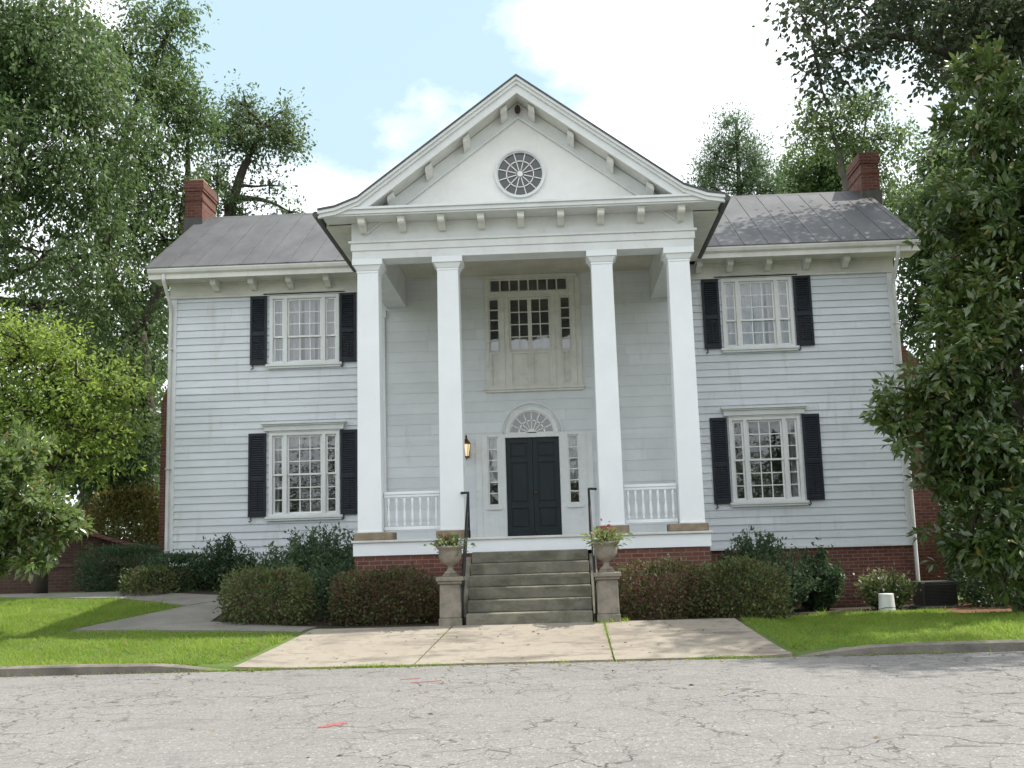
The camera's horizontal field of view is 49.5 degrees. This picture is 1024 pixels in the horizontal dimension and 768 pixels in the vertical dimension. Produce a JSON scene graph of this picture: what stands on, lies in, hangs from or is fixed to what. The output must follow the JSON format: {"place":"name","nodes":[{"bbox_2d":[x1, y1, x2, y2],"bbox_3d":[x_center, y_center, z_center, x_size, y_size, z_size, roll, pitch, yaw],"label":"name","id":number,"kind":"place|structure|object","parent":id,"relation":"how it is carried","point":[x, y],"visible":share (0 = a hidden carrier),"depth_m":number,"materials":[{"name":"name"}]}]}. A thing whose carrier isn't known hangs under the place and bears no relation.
{"place":"outdoors","nodes":[
{"label":"outdoors","id":0,"kind":"place"},
{"bbox_2d":[0,591,315,632],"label":"path","id":1,"kind":"structure","parent":0,"point":[195,613],"depth_m":19.62,"materials":[{"name":"concrete"}]},
{"bbox_2d":[0,576,1023,676],"bbox_3d":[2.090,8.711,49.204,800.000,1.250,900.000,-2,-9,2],"label":"ground","id":2,"kind":"structure","parent":0,"point":[222,665],"depth_m":17.18,"materials":[{"name":"green plant"}]},
{"bbox_2d":[0,418,97,583],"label":"magnolia tree","id":3,"kind":"object","parent":2,"relation":"on","point":[20,515],"visible":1,"depth_m":18.53,"materials":[{"name":"green plant"}]},
{"bbox_2d":[0,562,130,593],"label":"garden wall","id":4,"kind":"structure","parent":2,"relation":"on","point":[59,577],"depth_m":25.37,"materials":[{"name":"brick"}]},
{"bbox_2d":[0,286,165,593],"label":"maple tree","id":5,"kind":"object","parent":2,"relation":"on","point":[54,403],"visible":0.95,"depth_m":23.41,"materials":[{"name":"green plant"}]},
{"bbox_2d":[8,527,158,584],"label":"garden wall","id":6,"kind":"structure","parent":2,"relation":"on","point":[67,556],"depth_m":29.46,"materials":[{"name":"brick"}]},
{"bbox_2d":[0,272,168,520],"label":"broadleaf tree","id":7,"kind":"object","parent":2,"relation":"on","point":[42,427],"depth_m":42.05,"materials":[{"name":"green plant"}]},
{"bbox_2d":[0,0,185,371],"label":"oak tree","id":8,"kind":"object","parent":2,"relation":"on","point":[31,63],"visible":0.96,"depth_m":26.67,"materials":[{"name":"green plant"}]},
{"bbox_2d":[0,663,223,676],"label":"kerb","id":9,"kind":"structure","parent":2,"relation":"on","point":[61,670],"depth_m":15.78,"materials":[{"name":"concrete"}]},
{"bbox_2d":[69,536,164,591],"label":"shrub","id":10,"kind":"object","parent":2,"relation":"on","point":[90,577],"visible":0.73,"depth_m":24.27,"materials":[{"name":"green plant"}]},
{"bbox_2d":[76,473,159,565],"bbox_3d":[-10.345,3.792,30.492,3.208,3.030,2.776,-2,-9,2],"label":"shrub","id":11,"kind":"object","parent":2,"relation":"on","point":[101,513],"visible":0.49,"depth_m":30.02,"materials":[{"name":"green plant"}]},
{"bbox_2d":[2,0,236,545],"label":"oak tree","id":12,"kind":"object","parent":2,"relation":"on","point":[170,100],"visible":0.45,"depth_m":33.21,"materials":[{"name":"green plant"}]},
{"bbox_2d":[190,68,318,216],"bbox_3d":[-9.387,-2.138,40.133,5.312,18.056,5.647,-2,-9,2],"label":"oak tree","id":13,"kind":"object","parent":2,"relation":"on","point":[250,147],"visible":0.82,"depth_m":39.91,"materials":[{"name":"green plant"}]},
{"bbox_2d":[32,476,1004,541],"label":"wood","id":14,"kind":"object","parent":2,"relation":"on","point":[158,476],"depth_m":63.78,"materials":[{"name":"brown wood"}]},
{"bbox_2d":[155,587,935,627],"bbox_3d":[0.204,4.191,20.916,17.400,0.873,6.000,-2,-9,2],"label":"mulch bed","id":15,"kind":"object","parent":2,"relation":"on","point":[320,623],"visible":0.25,"depth_m":19.74,"materials":[{"name":"brown soil"}]},
{"bbox_2d":[113,564,183,596],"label":"shrub","id":16,"kind":"object","parent":15,"relation":"on","point":[145,572],"visible":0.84,"depth_m":22.52,"materials":[{"name":"green plant"}]},
{"bbox_2d":[137,549,213,592],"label":"shrub","id":17,"kind":"object","parent":15,"relation":"on","point":[177,559],"visible":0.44,"depth_m":23.00,"materials":[{"name":"green plant"}]},
{"bbox_2d":[183,532,261,590],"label":"shrub","id":18,"kind":"object","parent":15,"relation":"on","point":[221,564],"visible":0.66,"depth_m":22.86,"materials":[{"name":"green plant"}]},
{"bbox_2d":[212,562,325,625],"bbox_3d":[-4.197,3.684,19.420,1.951,1.161,1.734,-2,-9,2],"label":"hedge","id":19,"kind":"object","parent":15,"relation":"on","point":[235,602],"visible":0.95,"depth_m":19.09,"materials":[{"name":"green plant"}]},
{"bbox_2d":[251,522,365,602],"bbox_3d":[-3.850,3.578,22.324,2.629,1.629,1.995,2,-10,-25],"label":"shrub","id":20,"kind":"object","parent":15,"relation":"on","point":[310,554],"visible":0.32,"depth_m":22.02,"materials":[{"name":"green plant"}]},
{"bbox_2d":[305,556,375,620],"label":"shrub","id":21,"kind":"object","parent":15,"relation":"on","point":[344,566],"visible":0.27,"depth_m":20.19,"materials":[{"name":"green plant"}]},
{"bbox_2d":[311,561,446,625],"bbox_3d":[-2.106,3.644,19.355,2.810,1.169,1.536,-2,-9,2],"label":"hedge","id":22,"kind":"object","parent":15,"relation":"on","point":[420,611],"visible":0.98,"depth_m":19.07,"materials":[{"name":"green plant"}]},
{"bbox_2d":[436,576,464,626],"bbox_3d":[-1.002,3.622,18.279,0.450,0.885,0.450,-2,-9,2],"label":"pedestal","id":23,"kind":"object","parent":15,"relation":"on","point":[450,601],"visible":0.81,"depth_m":18.12,"materials":[{"name":"stone"}]},
{"bbox_2d":[436,546,463,576],"bbox_3d":[-1.022,2.937,18.385,0.460,0.500,0.460,-2,-9,2],"label":"urn","id":24,"kind":"object","parent":23,"relation":"on","point":[449,558],"visible":1,"depth_m":18.25,"materials":[{"name":"stone"}]},
{"bbox_2d":[423,532,476,556],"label":"urn plant","id":25,"kind":"object","parent":24,"relation":"in","point":[452,542],"visible":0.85,"depth_m":18.37,"materials":[{"name":"green plant"}]},
{"bbox_2d":[593,572,620,622],"bbox_3d":[1.569,3.533,18.186,0.450,0.885,0.450,-2,-9,2],"label":"pedestal","id":26,"kind":"object","parent":15,"relation":"on","point":[607,598],"visible":0.85,"depth_m":18.02,"materials":[{"name":"stone"}]},
{"bbox_2d":[592,541,618,572],"bbox_3d":[1.550,2.848,18.292,0.460,0.500,0.460,-2,-9,2],"label":"urn","id":27,"kind":"object","parent":26,"relation":"on","point":[605,552],"visible":0.98,"depth_m":18.16,"materials":[{"name":"stone"}]},
{"bbox_2d":[580,519,634,548],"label":"urn plant","id":28,"kind":"object","parent":27,"relation":"in","point":[603,536],"visible":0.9,"depth_m":18.26,"materials":[{"name":"green plant"}]},
{"bbox_2d":[613,551,726,619],"bbox_3d":[2.602,3.417,18.791,2.189,1.182,1.454,-2,-9,2],"label":"hedge","id":29,"kind":"object","parent":15,"relation":"on","point":[655,567],"visible":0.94,"depth_m":18.51,"materials":[{"name":"green plant"}]},
{"bbox_2d":[677,547,800,620],"bbox_3d":[3.817,3.408,18.855,2.111,1.288,1.662,-2,-9,2],"label":"hedge","id":30,"kind":"object","parent":15,"relation":"on","point":[765,607],"visible":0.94,"depth_m":18.50,"materials":[{"name":"green plant"}]},
{"bbox_2d":[713,525,820,612],"bbox_3d":[4.976,3.686,22.079,2.268,1.795,1.688,-2,-9,2],"label":"shrub","id":31,"kind":"object","parent":15,"relation":"on","point":[801,589],"visible":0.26,"depth_m":21.97,"materials":[{"name":"green plant"}]},
{"bbox_2d":[795,537,848,610],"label":"shrub","id":32,"kind":"object","parent":15,"relation":"on","point":[824,595],"visible":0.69,"depth_m":22.32,"materials":[{"name":"green plant"}]},
{"bbox_2d":[853,562,939,609],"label":"shrub","id":33,"kind":"object","parent":15,"relation":"on","point":[901,592],"visible":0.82,"depth_m":22.07,"materials":[{"name":"green plant"}]},
{"bbox_2d":[145,74,946,624],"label":"house","id":34,"kind":"structure","parent":2,"relation":"on","point":[533,340],"depth_m":24.42,"materials":[{"name":"paint"}]},
{"bbox_2d":[265,291,341,368],"bbox_3d":[-4.684,-1.204,25.155,1.860,1.730,0.356,-2,-9,2],"label":"window","id":35,"kind":"structure","parent":34,"relation":"in","point":[285,336],"depth_m":25.16,"materials":[{"name":"paint"}]},
{"bbox_2d":[260,420,346,520],"bbox_3d":[-4.595,1.929,24.632,1.900,2.175,0.439,-2,-9,2],"label":"window","id":36,"kind":"structure","parent":34,"relation":"in","point":[323,433],"depth_m":24.62,"materials":[{"name":"paint"}]},
{"bbox_2d":[515,105,520,113],"bbox_3d":[0.105,-5.216,21.086,0.114,0.182,0.141,-2,-9,2],"label":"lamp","id":37,"kind":"object","parent":34,"relation":"in","point":[517,109],"visible":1,"depth_m":21.04,"materials":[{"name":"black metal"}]},
{"bbox_2d":[495,149,544,197],"bbox_3d":[0.153,-3.986,21.064,0.960,0.960,0.110,-2,-9,2],"label":"round window","id":38,"kind":"structure","parent":34,"relation":"in","point":[516,151],"depth_m":21.05,"materials":[{"name":"paint"}]},
{"bbox_2d":[481,272,584,392],"bbox_3d":[0.465,-1.147,24.878,2.240,2.660,0.210,-2,-9,2],"label":"balcony window","id":39,"kind":"structure","parent":34,"relation":"in","point":[506,370],"depth_m":24.80,"materials":[{"name":"white wood"}]},
{"bbox_2d":[475,402,595,536],"bbox_3d":[0.498,1.890,24.428,2.570,3.000,0.244,-2,-9,2],"label":"front door","id":40,"kind":"structure","parent":34,"relation":"in","point":[520,468],"depth_m":24.36,"materials":[{"name":"paint"}]},
{"bbox_2d":[718,274,799,352],"bbox_3d":[5.468,-1.554,24.786,1.850,1.730,0.356,-2,-9,2],"label":"window","id":41,"kind":"structure","parent":34,"relation":"in","point":[737,315],"depth_m":24.79,"materials":[{"name":"paint"}]},
{"bbox_2d":[720,404,808,506],"bbox_3d":[5.547,1.577,24.250,1.870,2.175,0.413,-2,-9,2],"label":"window","id":42,"kind":"structure","parent":34,"relation":"in","point":[742,415],"depth_m":24.24,"materials":[{"name":"paint"}]},
{"bbox_2d":[680,98,799,195],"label":"cedar tree","id":43,"kind":"object","parent":2,"relation":"on","point":[755,168],"visible":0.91,"depth_m":43.17,"materials":[{"name":"green plant"}]},
{"bbox_2d":[765,133,888,203],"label":"broadleaf tree","id":44,"kind":"object","parent":2,"relation":"on","point":[813,183],"visible":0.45,"depth_m":46.57,"materials":[{"name":"green plant"}]},
{"bbox_2d":[769,73,929,216],"bbox_3d":[12.207,-2.097,38.251,5.631,17.940,3.216,-2,-9,2],"label":"elm tree","id":45,"kind":"object","parent":2,"relation":"on","point":[828,126],"visible":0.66,"depth_m":39.10,"materials":[{"name":"green plant"}]},
{"bbox_2d":[747,0,1023,128],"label":"oak tree","id":46,"kind":"object","parent":2,"relation":"on","point":[973,19],"visible":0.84,"depth_m":23.76,"materials":[{"name":"green plant"}]},
{"bbox_2d":[878,593,896,610],"bbox_3d":[7.199,4.206,21.320,0.347,0.362,0.353,-2,-9,2],"label":"bucket","id":47,"kind":"object","parent":2,"relation":"on","point":[886,601],"visible":0.76,"depth_m":21.22,"materials":[{"name":"white plastic"}]},
{"bbox_2d":[795,639,1023,656],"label":"kerb","id":48,"kind":"structure","parent":2,"relation":"on","point":[972,646],"depth_m":15.35,"materials":[{"name":"concrete"}]},
{"bbox_2d":[909,580,962,607],"bbox_3d":[8.599,4.295,22.576,0.800,0.560,0.840,-2,-9,2],"label":"air conditioner","id":49,"kind":"object","parent":2,"relation":"on","point":[933,594],"visible":0.8,"depth_m":22.24,"materials":[{"name":"grey metal"}]},
{"bbox_2d":[859,29,1023,612],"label":"magnolia tree","id":50,"kind":"object","parent":2,"relation":"on","point":[969,390],"visible":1,"depth_m":19.55,"materials":[{"name":"green plant"}]},
{"bbox_2d":[880,103,1020,591],"bbox_3d":[12.243,-1.160,30.482,6.151,13.780,4.389,5,-11,-39],"label":"broadleaf tree","id":51,"kind":"object","parent":2,"relation":"on","point":[917,198],"visible":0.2,"depth_m":30.19,"materials":[{"name":"green plant"}]},
{"bbox_2d":[936,600,1014,613],"bbox_3d":[11.552,4.359,21.683,6.800,0.120,5.900,-2,-9,2],"label":"pine straw bed","id":52,"kind":"object","parent":2,"relation":"on","point":[965,608],"visible":0.2,"depth_m":21.30,"materials":[{"name":"brown plant"}]},
{"bbox_2d":[917,499,1015,600],"bbox_3d":[10.931,3.355,24.596,3.329,2.937,2.712,-2,-9,2],"label":"shrub","id":53,"kind":"object","parent":52,"relation":"on","point":[954,529],"visible":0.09,"depth_m":24.70,"materials":[{"name":"green plant"}]},
{"bbox_2d":[944,539,1016,607],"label":"shrub","id":54,"kind":"object","parent":52,"relation":"on","point":[974,589],"visible":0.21,"depth_m":21.91,"materials":[{"name":"green plant"}]},
{"bbox_2d":[0,651,1023,767],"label":"road","id":55,"kind":"structure","parent":0,"point":[953,710],"depth_m":10.72,"materials":[{"name":"grey asphalt"}]},
{"bbox_2d":[318,722,346,727],"bbox_3d":[-1.692,3.217,10.481,0.330,0.002,0.229,2,-10,-23],"label":"paint mark","id":56,"kind":"object","parent":55,"relation":"on","point":[335,724],"visible":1,"depth_m":10.48,"materials":[{"name":"paint"}]},
{"bbox_2d":[411,678,441,682],"bbox_3d":[-1.139,3.711,13.924,0.396,0.003,0.522,2,-10,-24],"label":"paint mark","id":57,"kind":"object","parent":55,"relation":"on","point":[423,681],"visible":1,"depth_m":13.77,"materials":[{"name":"paint"}]},
{"bbox_2d":[15,626,1003,755],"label":"fallen leaves","id":58,"kind":"object","parent":55,"relation":"on","point":[487,675],"visible":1,"depth_m":15.33,"materials":[{"name":"brown plant"}]},
{"bbox_2d":[0,0,1023,538],"label":"sky","id":59,"kind":"structure","parent":0,"point":[380,79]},
{"bbox_2d":[233,618,791,670],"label":"driveway","id":60,"kind":"structure","parent":0,"point":[557,642],"depth_m":16.61,"materials":[{"name":"concrete"}]}
]}

